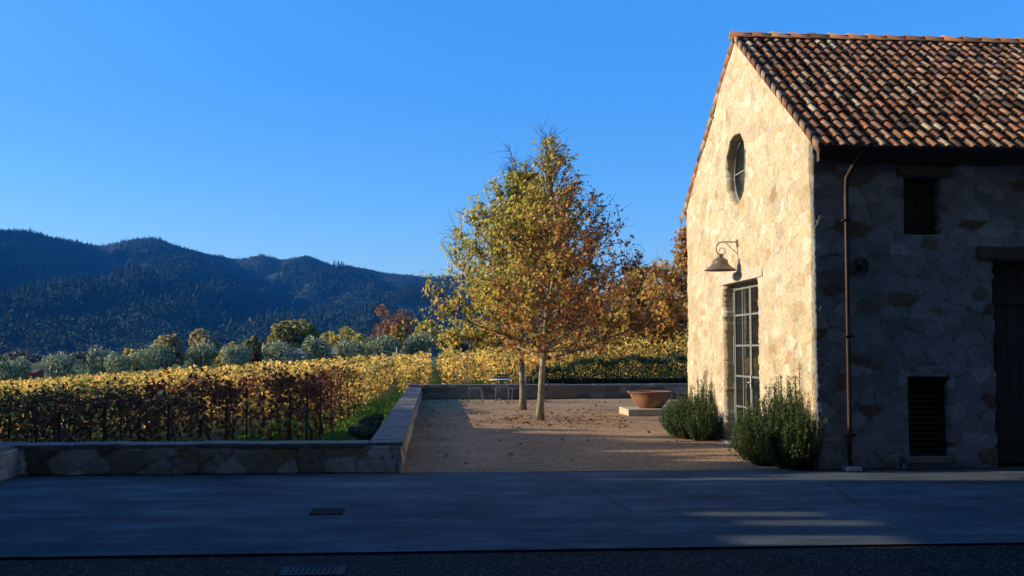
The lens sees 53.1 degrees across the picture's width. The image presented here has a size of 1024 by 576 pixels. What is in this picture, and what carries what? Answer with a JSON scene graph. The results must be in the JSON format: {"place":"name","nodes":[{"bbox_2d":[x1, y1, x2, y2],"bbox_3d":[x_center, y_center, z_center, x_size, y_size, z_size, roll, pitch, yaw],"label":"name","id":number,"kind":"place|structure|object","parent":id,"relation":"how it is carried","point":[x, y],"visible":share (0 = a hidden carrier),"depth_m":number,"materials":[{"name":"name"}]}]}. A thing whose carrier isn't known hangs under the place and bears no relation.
{"place":"outdoors","nodes":[
{"label":"outdoors","id":0,"kind":"place"},
{"bbox_2d":[0,231,675,356],"bbox_3d":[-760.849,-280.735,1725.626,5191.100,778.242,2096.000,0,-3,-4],"label":"hills","id":1,"kind":"structure","parent":0,"point":[271,275],"depth_m":1746.46,"materials":[{"name":"green plant"}]},
{"bbox_2d":[0,227,687,355],"bbox_3d":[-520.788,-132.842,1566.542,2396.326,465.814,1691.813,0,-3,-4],"label":"hill forest","id":2,"kind":"object","parent":1,"relation":"on","point":[237,326],"visible":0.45,"depth_m":1204.11,"materials":[{"name":"green plant"}]},
{"bbox_2d":[1,356,1015,472],"bbox_3d":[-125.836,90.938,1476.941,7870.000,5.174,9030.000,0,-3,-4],"label":"ground","id":3,"kind":"structure","parent":0,"point":[388,392],"depth_m":31.18,"materials":[{"name":"brown soil"}]},
{"bbox_2d":[0,442,28,481],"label":"stone wall","id":4,"kind":"structure","parent":3,"relation":"on","point":[9,460],"depth_m":12.66,"materials":[{"name":"grey stone"}]},
{"bbox_2d":[0,355,32,381],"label":"olive tree","id":5,"kind":"object","parent":3,"relation":"on","point":[8,370],"visible":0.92,"depth_m":81.56,"materials":[{"name":"green plant"}]},
{"bbox_2d":[0,351,38,364],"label":"valley tree","id":6,"kind":"object","parent":3,"relation":"on","point":[31,359],"visible":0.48,"depth_m":297.66,"materials":[{"name":"green plant"}]},
{"bbox_2d":[2,349,44,362],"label":"valley tree","id":7,"kind":"object","parent":3,"relation":"on","point":[29,353],"visible":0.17,"depth_m":333.41,"materials":[{"name":"green plant"}]},
{"bbox_2d":[25,369,43,379],"bbox_3d":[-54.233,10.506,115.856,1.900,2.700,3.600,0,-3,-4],"label":"farm house","id":8,"kind":"structure","parent":3,"relation":"on","point":[36,373],"depth_m":115.34,"materials":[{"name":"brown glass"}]},
{"bbox_2d":[0,371,112,383],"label":"vine row","id":9,"kind":"object","parent":3,"relation":"on","point":[39,380],"visible":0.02,"depth_m":64.28,"materials":[{"name":"yellow plant"}]},
{"bbox_2d":[9,372,114,384],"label":"vine row","id":10,"kind":"object","parent":3,"relation":"on","point":[63,376],"visible":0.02,"depth_m":62.61,"materials":[{"name":"yellow plant"}]},
{"bbox_2d":[41,350,86,378],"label":"olive tree","id":11,"kind":"object","parent":3,"relation":"on","point":[57,365],"visible":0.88,"depth_m":82.65,"materials":[{"name":"green plant"}]},
{"bbox_2d":[4,370,143,383],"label":"vine row","id":12,"kind":"object","parent":3,"relation":"on","point":[57,377],"visible":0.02,"depth_m":57.84,"materials":[{"name":"yellow plant"}]},
{"bbox_2d":[66,351,89,366],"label":"valley tree","id":13,"kind":"object","parent":3,"relation":"on","point":[81,355],"visible":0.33,"depth_m":316.90,"materials":[{"name":"green plant"}]},
{"bbox_2d":[0,369,159,385],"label":"vine row","id":14,"kind":"object","parent":3,"relation":"on","point":[12,381],"visible":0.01,"depth_m":50.81,"materials":[{"name":"yellow plant"}]},
{"bbox_2d":[0,366,182,387],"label":"vine row","id":15,"kind":"object","parent":3,"relation":"on","point":[67,378],"visible":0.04,"depth_m":51.27,"materials":[{"name":"yellow plant"}]},
{"bbox_2d":[86,345,110,375],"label":"olive tree","id":16,"kind":"object","parent":3,"relation":"on","point":[94,358],"visible":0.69,"depth_m":83.53,"materials":[{"name":"green plant"}]},
{"bbox_2d":[1,368,208,411],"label":"vine row","id":17,"kind":"object","parent":3,"relation":"on","point":[64,380],"visible":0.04,"depth_m":49.60,"materials":[{"name":"yellow plant"}]},
{"bbox_2d":[104,349,132,373],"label":"olive tree","id":18,"kind":"object","parent":3,"relation":"on","point":[113,361],"visible":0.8,"depth_m":82.25,"materials":[{"name":"green plant"}]},
{"bbox_2d":[0,364,239,390],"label":"vine row","id":19,"kind":"object","parent":3,"relation":"on","point":[113,376],"visible":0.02,"depth_m":51.90,"materials":[{"name":"yellow plant"}]},
{"bbox_2d":[1,361,255,423],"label":"vine row","id":20,"kind":"object","parent":3,"relation":"on","point":[103,379],"visible":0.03,"depth_m":43.07,"materials":[{"name":"yellow plant"}]},
{"bbox_2d":[120,345,144,371],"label":"autumn tree","id":21,"kind":"object","parent":3,"relation":"on","point":[130,352],"visible":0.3,"depth_m":105.62,"materials":[{"name":"yellow plant"}]},
{"bbox_2d":[1,361,264,433],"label":"vine row","id":22,"kind":"object","parent":3,"relation":"on","point":[58,385],"visible":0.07,"depth_m":32.35,"materials":[{"name":"yellow plant"}]},
{"bbox_2d":[0,359,299,441],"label":"vine row","id":23,"kind":"object","parent":3,"relation":"on","point":[94,380],"visible":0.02,"depth_m":30.25,"materials":[{"name":"yellow plant"}]},
{"bbox_2d":[129,342,175,372],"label":"olive tree","id":24,"kind":"object","parent":3,"relation":"on","point":[158,357],"visible":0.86,"depth_m":83.07,"materials":[{"name":"green plant"}]},
{"bbox_2d":[0,356,317,441],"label":"vine row","id":25,"kind":"object","parent":3,"relation":"on","point":[99,386],"visible":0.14,"depth_m":24.88,"materials":[{"name":"yellow plant"}]},
{"bbox_2d":[148,334,187,369],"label":"autumn tree","id":26,"kind":"object","parent":3,"relation":"on","point":[172,341],"visible":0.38,"depth_m":106.90,"materials":[{"name":"green plant"}]},
{"bbox_2d":[0,358,338,441],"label":"vine row","id":27,"kind":"object","parent":3,"relation":"on","point":[10,412],"visible":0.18,"depth_m":20.47,"materials":[{"name":"yellow plant"}]},
{"bbox_2d":[18,355,361,442],"bbox_3d":[-9.111,4.027,46.620,1.557,1.745,65.608,0,-3,-4],"label":"vine row","id":28,"kind":"object","parent":3,"relation":"on","point":[88,413],"visible":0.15,"depth_m":17.88,"materials":[{"name":"yellow plant"}]},
{"bbox_2d":[185,340,217,368],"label":"olive tree","id":29,"kind":"object","parent":3,"relation":"on","point":[196,355],"visible":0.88,"depth_m":84.38,"materials":[{"name":"green plant"}]},
{"bbox_2d":[187,328,221,364],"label":"autumn tree","id":30,"kind":"object","parent":3,"relation":"on","point":[195,336],"visible":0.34,"depth_m":109.16,"materials":[{"name":"yellow plant"}]},
{"bbox_2d":[17,440,400,475],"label":"stone wall","id":31,"kind":"structure","parent":3,"relation":"on","point":[106,458],"depth_m":13.06,"materials":[{"name":"grey stone"}]},
{"bbox_2d":[214,341,237,366],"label":"autumn tree","id":32,"kind":"object","parent":3,"relation":"on","point":[232,343],"visible":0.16,"depth_m":105.61,"materials":[{"name":"yellow plant"}]},
{"bbox_2d":[219,340,253,365],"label":"olive tree","id":33,"kind":"object","parent":3,"relation":"on","point":[239,354],"visible":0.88,"depth_m":82.82,"materials":[{"name":"green plant"}]},
{"bbox_2d":[242,334,266,362],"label":"autumn tree","id":34,"kind":"object","parent":3,"relation":"on","point":[253,342],"visible":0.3,"depth_m":111.71,"materials":[{"name":"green plant"}]},
{"bbox_2d":[248,348,263,363],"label":"red shrub","id":35,"kind":"object","parent":3,"relation":"on","point":[257,357],"visible":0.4,"depth_m":92.91,"materials":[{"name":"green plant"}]},
{"bbox_2d":[128,353,385,441],"bbox_3d":[-7.541,3.905,46.706,1.649,1.768,66.050,0,-3,-4],"label":"vine row","id":36,"kind":"object","parent":3,"relation":"on","point":[189,403],"visible":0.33,"depth_m":18.23,"materials":[{"name":"yellow plant"}]},
{"bbox_2d":[261,338,299,362],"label":"olive tree","id":37,"kind":"object","parent":3,"relation":"on","point":[273,350],"visible":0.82,"depth_m":83.86,"materials":[{"name":"green plant"}]},
{"bbox_2d":[266,318,320,347],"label":"autumn tree","id":38,"kind":"object","parent":3,"relation":"on","point":[296,332],"visible":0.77,"depth_m":127.01,"materials":[{"name":"green plant"}]},
{"bbox_2d":[285,348,313,361],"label":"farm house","id":39,"kind":"structure","parent":3,"relation":"on","point":[302,353],"depth_m":112.35,"materials":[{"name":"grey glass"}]},
{"bbox_2d":[301,334,333,360],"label":"olive tree","id":40,"kind":"object","parent":3,"relation":"on","point":[319,348],"visible":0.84,"depth_m":84.85,"materials":[{"name":"green plant"}]},
{"bbox_2d":[245,349,410,440],"bbox_3d":[-5.941,3.752,47.026,1.473,1.901,65.325,0,-3,-4],"label":"vine row","id":41,"kind":"object","parent":3,"relation":"on","point":[368,374],"visible":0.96,"depth_m":20.40,"materials":[{"name":"yellow plant"}]},
{"bbox_2d":[328,347,337,358],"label":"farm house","id":42,"kind":"structure","parent":3,"relation":"on","point":[333,352],"depth_m":113.78,"materials":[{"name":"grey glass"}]},
{"bbox_2d":[320,326,356,346],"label":"autumn tree","id":43,"kind":"object","parent":3,"relation":"on","point":[332,338],"visible":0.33,"depth_m":123.23,"materials":[{"name":"yellow plant"}]},
{"bbox_2d":[334,336,368,359],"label":"olive tree","id":44,"kind":"object","parent":3,"relation":"on","point":[346,348],"visible":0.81,"depth_m":83.52,"materials":[{"name":"green plant"}]},
{"bbox_2d":[347,423,376,440],"bbox_3d":[-2.538,2.547,17.361,0.553,0.526,0.546,0,-3,-4],"label":"lavender mound","id":45,"kind":"object","parent":3,"relation":"on","point":[360,432],"visible":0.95,"depth_m":17.24,"materials":[{"name":"green plant"}]},
{"bbox_2d":[352,333,372,356],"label":"autumn tree","id":46,"kind":"object","parent":3,"relation":"on","point":[357,338],"visible":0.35,"depth_m":114.68,"materials":[{"name":"yellow plant"}]},
{"bbox_2d":[222,375,518,440],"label":"grass","id":47,"kind":"structure","parent":3,"relation":"on","point":[388,404],"depth_m":24.22,"materials":[{"name":"green plant"}]},
{"bbox_2d":[358,413,383,429],"bbox_3d":[-2.633,2.624,19.305,0.486,0.592,0.542,2,-4,-27],"label":"lavender mound","id":48,"kind":"object","parent":3,"relation":"on","point":[373,420],"visible":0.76,"depth_m":19.25,"materials":[{"name":"green plant"}]},
{"bbox_2d":[365,332,399,356],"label":"olive tree","id":49,"kind":"object","parent":3,"relation":"on","point":[385,344],"visible":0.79,"depth_m":84.56,"materials":[{"name":"green plant"}]},
{"bbox_2d":[369,304,415,349],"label":"autumn tree","id":50,"kind":"object","parent":3,"relation":"on","point":[406,324],"visible":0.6,"depth_m":120.34,"materials":[{"name":"orange plant"}]},
{"bbox_2d":[369,387,421,471],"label":"stone wall","id":51,"kind":"structure","parent":3,"relation":"on","point":[396,428],"depth_m":16.82,"materials":[{"name":"grey stone"}]},
{"bbox_2d":[389,324,405,353],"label":"autumn tree","id":52,"kind":"object","parent":3,"relation":"on","point":[397,332],"visible":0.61,"depth_m":112.93,"materials":[{"name":"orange plant"}]},
{"bbox_2d":[395,350,433,393],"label":"vine row","id":53,"kind":"object","parent":3,"relation":"on","point":[418,367],"visible":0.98,"depth_m":36.20,"materials":[{"name":"yellow plant"}]},
{"bbox_2d":[400,330,433,359],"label":"olive tree","id":54,"kind":"object","parent":3,"relation":"on","point":[418,343],"visible":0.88,"depth_m":85.79,"materials":[{"name":"green plant"}]},
{"bbox_2d":[412,320,438,351],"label":"autumn tree","id":55,"kind":"object","parent":3,"relation":"on","point":[421,328],"visible":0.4,"depth_m":108.22,"materials":[{"name":"yellow plant"}]},
{"bbox_2d":[433,336,469,352],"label":"autumn tree","id":56,"kind":"object","parent":3,"relation":"on","point":[464,347],"visible":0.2,"depth_m":95.13,"materials":[{"name":"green plant"}]},
{"bbox_2d":[436,347,475,383],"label":"vine row","id":57,"kind":"object","parent":3,"relation":"on","point":[458,366],"visible":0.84,"depth_m":35.80,"materials":[{"name":"yellow plant"}]},
{"bbox_2d":[464,346,518,384],"bbox_3d":[-1.498,3.832,51.933,1.425,1.739,36.492,0,-3,-4],"label":"vine row","id":58,"kind":"object","parent":3,"relation":"on","point":[492,369],"visible":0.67,"depth_m":37.36,"materials":[{"name":"yellow plant"}]},
{"bbox_2d":[472,324,510,349],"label":"autumn tree","id":59,"kind":"object","parent":3,"relation":"on","point":[501,343],"visible":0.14,"depth_m":98.75,"materials":[{"name":"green plant"}]},
{"bbox_2d":[490,342,570,377],"bbox_3d":[0.118,3.724,51.868,1.438,1.853,36.442,0,-3,-4],"label":"vine row","id":60,"kind":"object","parent":3,"relation":"on","point":[532,358],"visible":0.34,"depth_m":37.00,"materials":[{"name":"yellow plant"}]},
{"bbox_2d":[419,115,668,419],"bbox_3d":[0.888,-0.461,23.206,4.997,6.985,5.316,-2,-4,27],"label":"plane tree","id":61,"kind":"object","parent":3,"relation":"on","point":[559,233],"visible":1,"depth_m":22.85,"materials":[{"name":"yellow plant"}]},
{"bbox_2d":[408,383,687,399],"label":"stone wall","id":62,"kind":"structure","parent":3,"relation":"on","point":[551,391],"depth_m":32.69,"materials":[{"name":"grey stone"}]},
{"bbox_2d":[529,323,575,337],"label":"autumn tree","id":63,"kind":"object","parent":3,"relation":"on","point":[553,334],"visible":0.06,"depth_m":97.56,"materials":[{"name":"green plant"}]},
{"bbox_2d":[515,335,617,377],"bbox_3d":[1.701,3.421,52.015,1.528,1.967,36.716,0,-3,-4],"label":"vine row","id":64,"kind":"object","parent":3,"relation":"on","point":[605,357],"visible":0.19,"depth_m":36.87,"materials":[{"name":"yellow plant"}]},
{"bbox_2d":[525,350,687,383],"bbox_3d":[5.112,2.853,34.019,9.649,1.684,1.342,0,-3,-4],"label":"hedge","id":65,"kind":"object","parent":3,"relation":"on","point":[533,379],"visible":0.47,"depth_m":33.54,"materials":[{"name":"green plant"}]},
{"bbox_2d":[557,331,658,377],"bbox_3d":[3.276,3.284,52.618,1.407,2.151,35.658,0,-3,-4],"label":"vine row","id":66,"kind":"object","parent":3,"relation":"on","point":[633,343],"visible":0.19,"depth_m":36.96,"materials":[{"name":"yellow plant"}]},
{"bbox_2d":[562,251,687,374],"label":"plane tree","id":67,"kind":"object","parent":3,"relation":"on","point":[633,292],"visible":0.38,"depth_m":40.86,"materials":[{"name":"orange plant"}]},
{"bbox_2d":[595,331,688,377],"bbox_3d":[4.875,3.260,52.775,1.455,1.986,35.472,0,-3,-4],"label":"vine row","id":68,"kind":"object","parent":3,"relation":"on","point":[671,344],"visible":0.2,"depth_m":38.16,"materials":[{"name":"yellow plant"}]},
{"bbox_2d":[599,335,685,370],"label":"vine row","id":69,"kind":"object","parent":3,"relation":"on","point":[664,355],"visible":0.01,"depth_m":44.41,"materials":[{"name":"green plant"}]},
{"bbox_2d":[614,220,688,374],"bbox_3d":[6.721,0.275,38.709,5.638,6.097,6.201,0,-3,-4],"label":"plane tree","id":70,"kind":"object","parent":3,"relation":"on","point":[667,297],"visible":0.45,"depth_m":38.33,"materials":[{"name":"orange plant"}]},
{"bbox_2d":[0,467,1023,559],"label":"concrete drive","id":71,"kind":"structure","parent":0,"point":[91,517],"depth_m":10.03,"materials":[{"name":"grey concrete"}]},
{"bbox_2d":[309,508,344,514],"bbox_3d":[-1.814,2.204,10.050,0.320,0.026,0.330,0,-3,-4],"label":"drain grate","id":72,"kind":"object","parent":71,"relation":"on","point":[326,511],"visible":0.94,"depth_m":10.02,"materials":[{"name":"black metal"}]},
{"bbox_2d":[898,456,903,469],"bbox_3d":[5.147,2.320,13.513,0.070,0.189,0.100,0,-3,-4],"label":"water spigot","id":73,"kind":"object","parent":71,"relation":"on","point":[901,460],"visible":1,"depth_m":13.53,"materials":[{"name":"metal"}]},
{"bbox_2d":[0,545,1023,575],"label":"forecourt","id":74,"kind":"structure","parent":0,"point":[987,560],"depth_m":7.73,"materials":[{"name":"grey asphalt"}]},
{"bbox_2d":[278,565,346,575],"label":"drain grate","id":75,"kind":"object","parent":74,"relation":"on","point":[312,570],"visible":1,"depth_m":7.45,"materials":[{"name":"grey metal"}]},
{"bbox_2d":[0,0,1023,295],"label":"sky","id":76,"kind":"structure","parent":0,"point":[350,132],"materials":[{"name":"blue"}]},
{"bbox_2d":[400,399,1023,472],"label":"gravel court","id":77,"kind":"object","parent":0,"point":[458,435],"visible":0.45,"depth_m":17.35,"materials":[{"name":"beige gravel"}]},
{"bbox_2d":[466,375,483,402],"bbox_3d":[-1.093,2.985,30.278,0.482,0.833,0.421,1,-3,-9],"label":"garden chair","id":78,"kind":"object","parent":77,"relation":"on","point":[468,381],"visible":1,"depth_m":30.12,"materials":[{"name":"grey metal"}]},
{"bbox_2d":[489,379,511,402],"bbox_3d":[-0.333,3.065,30.432,0.690,0.711,0.690,0,-3,-4],"label":"cafe table","id":79,"kind":"object","parent":77,"relation":"on","point":[500,398],"visible":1,"depth_m":30.41,"materials":[{"name":"paint"}]},
{"bbox_2d":[495,374,509,401],"bbox_3d":[-0.292,3.043,31.260,0.421,0.833,0.482,0,-3,2],"label":"garden chair","id":80,"kind":"object","parent":77,"relation":"on","point":[502,380],"visible":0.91,"depth_m":31.46,"materials":[{"name":"grey metal"}]},
{"bbox_2d":[401,140,619,409],"bbox_3d":[0.005,-0.365,27.284,5.864,7.274,5.118,0,-3,-4],"label":"plane tree","id":81,"kind":"object","parent":77,"relation":"on","point":[511,185],"visible":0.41,"depth_m":27.05,"materials":[{"name":"yellow plant"}]},
{"bbox_2d":[508,375,526,402],"bbox_3d":[0.170,2.985,30.277,0.482,0.833,0.421,1,-4,-14],"label":"garden chair","id":82,"kind":"object","parent":77,"relation":"on","point":[517,388],"visible":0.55,"depth_m":30.15,"materials":[{"name":"grey metal"}]},
{"bbox_2d":[422,398,680,463],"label":"fallen leaves","id":83,"kind":"object","parent":77,"relation":"on","point":[527,422],"visible":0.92,"depth_m":22.48,"materials":[{"name":"brown plant"}]},
{"bbox_2d":[619,406,672,415],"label":"stone plinth","id":84,"kind":"structure","parent":77,"relation":"on","point":[632,411],"depth_m":24.47,"materials":[{"name":"beige stone"}]},
{"bbox_2d":[627,390,672,407],"bbox_3d":[3.392,2.737,25.156,1.124,0.408,1.124,0,-3,-4],"label":"terracotta bowl","id":85,"kind":"object","parent":84,"relation":"on","point":[649,398],"visible":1,"depth_m":24.81,"materials":[{"name":"orange ceramic"}]},
{"bbox_2d":[658,366,722,440],"bbox_3d":[3.215,2.058,18.451,1.081,1.308,1.781,0,-3,-4],"label":"rosemary bush","id":86,"kind":"object","parent":77,"relation":"on","point":[695,421],"visible":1,"depth_m":18.22,"materials":[{"name":"green plant"}]},
{"bbox_2d":[725,364,827,469],"bbox_3d":[3.607,1.744,14.194,1.155,1.431,1.960,1,-4,-19],"label":"rosemary bush","id":87,"kind":"object","parent":77,"relation":"on","point":[777,433],"visible":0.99,"depth_m":13.77,"materials":[{"name":"green plant"}]},
{"bbox_2d":[680,30,1023,471],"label":"stone building","id":88,"kind":"structure","parent":77,"relation":"on","point":[827,160],"depth_m":13.95,"materials":[{"name":"stone"}]},
{"bbox_2d":[704,239,738,271],"bbox_3d":[3.463,-0.551,17.029,0.538,0.521,0.538,-3,-4,41],"label":"wall lamp","id":89,"kind":"object","parent":88,"relation":"attached to","point":[720,263],"visible":1,"depth_m":16.96,"materials":[{"name":"brown metal"}]},
{"bbox_2d":[734,137,745,201],"bbox_3d":[3.924,-1.985,17.188,0.050,1.260,1.260,0,-3,-4],"label":"round window","id":90,"kind":"structure","parent":88,"relation":"in","point":[740,160],"depth_m":17.50,"materials":[{"name":"glass"}]},
{"bbox_2d":[732,280,759,433],"bbox_3d":[3.942,1.148,16.893,0.149,2.910,2.500,0,-3,-4],"label":"garden door","id":91,"kind":"structure","parent":88,"relation":"in","point":[746,381],"depth_m":17.23,"materials":[{"name":"glass"}]},
{"bbox_2d":[853,258,868,273],"bbox_3d":[4.661,-0.295,13.649,0.222,0.223,0.086,0,-3,-4],"label":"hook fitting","id":92,"kind":"object","parent":88,"relation":"attached to","point":[861,265],"visible":1,"depth_m":13.67,"materials":[{"name":"metal"}]},
{"bbox_2d":[991,261,1023,465],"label":"plank door","id":93,"kind":"structure","parent":88,"relation":"in","point":[1008,280],"depth_m":13.98,"materials":[{"name":"wood"}]}
]}

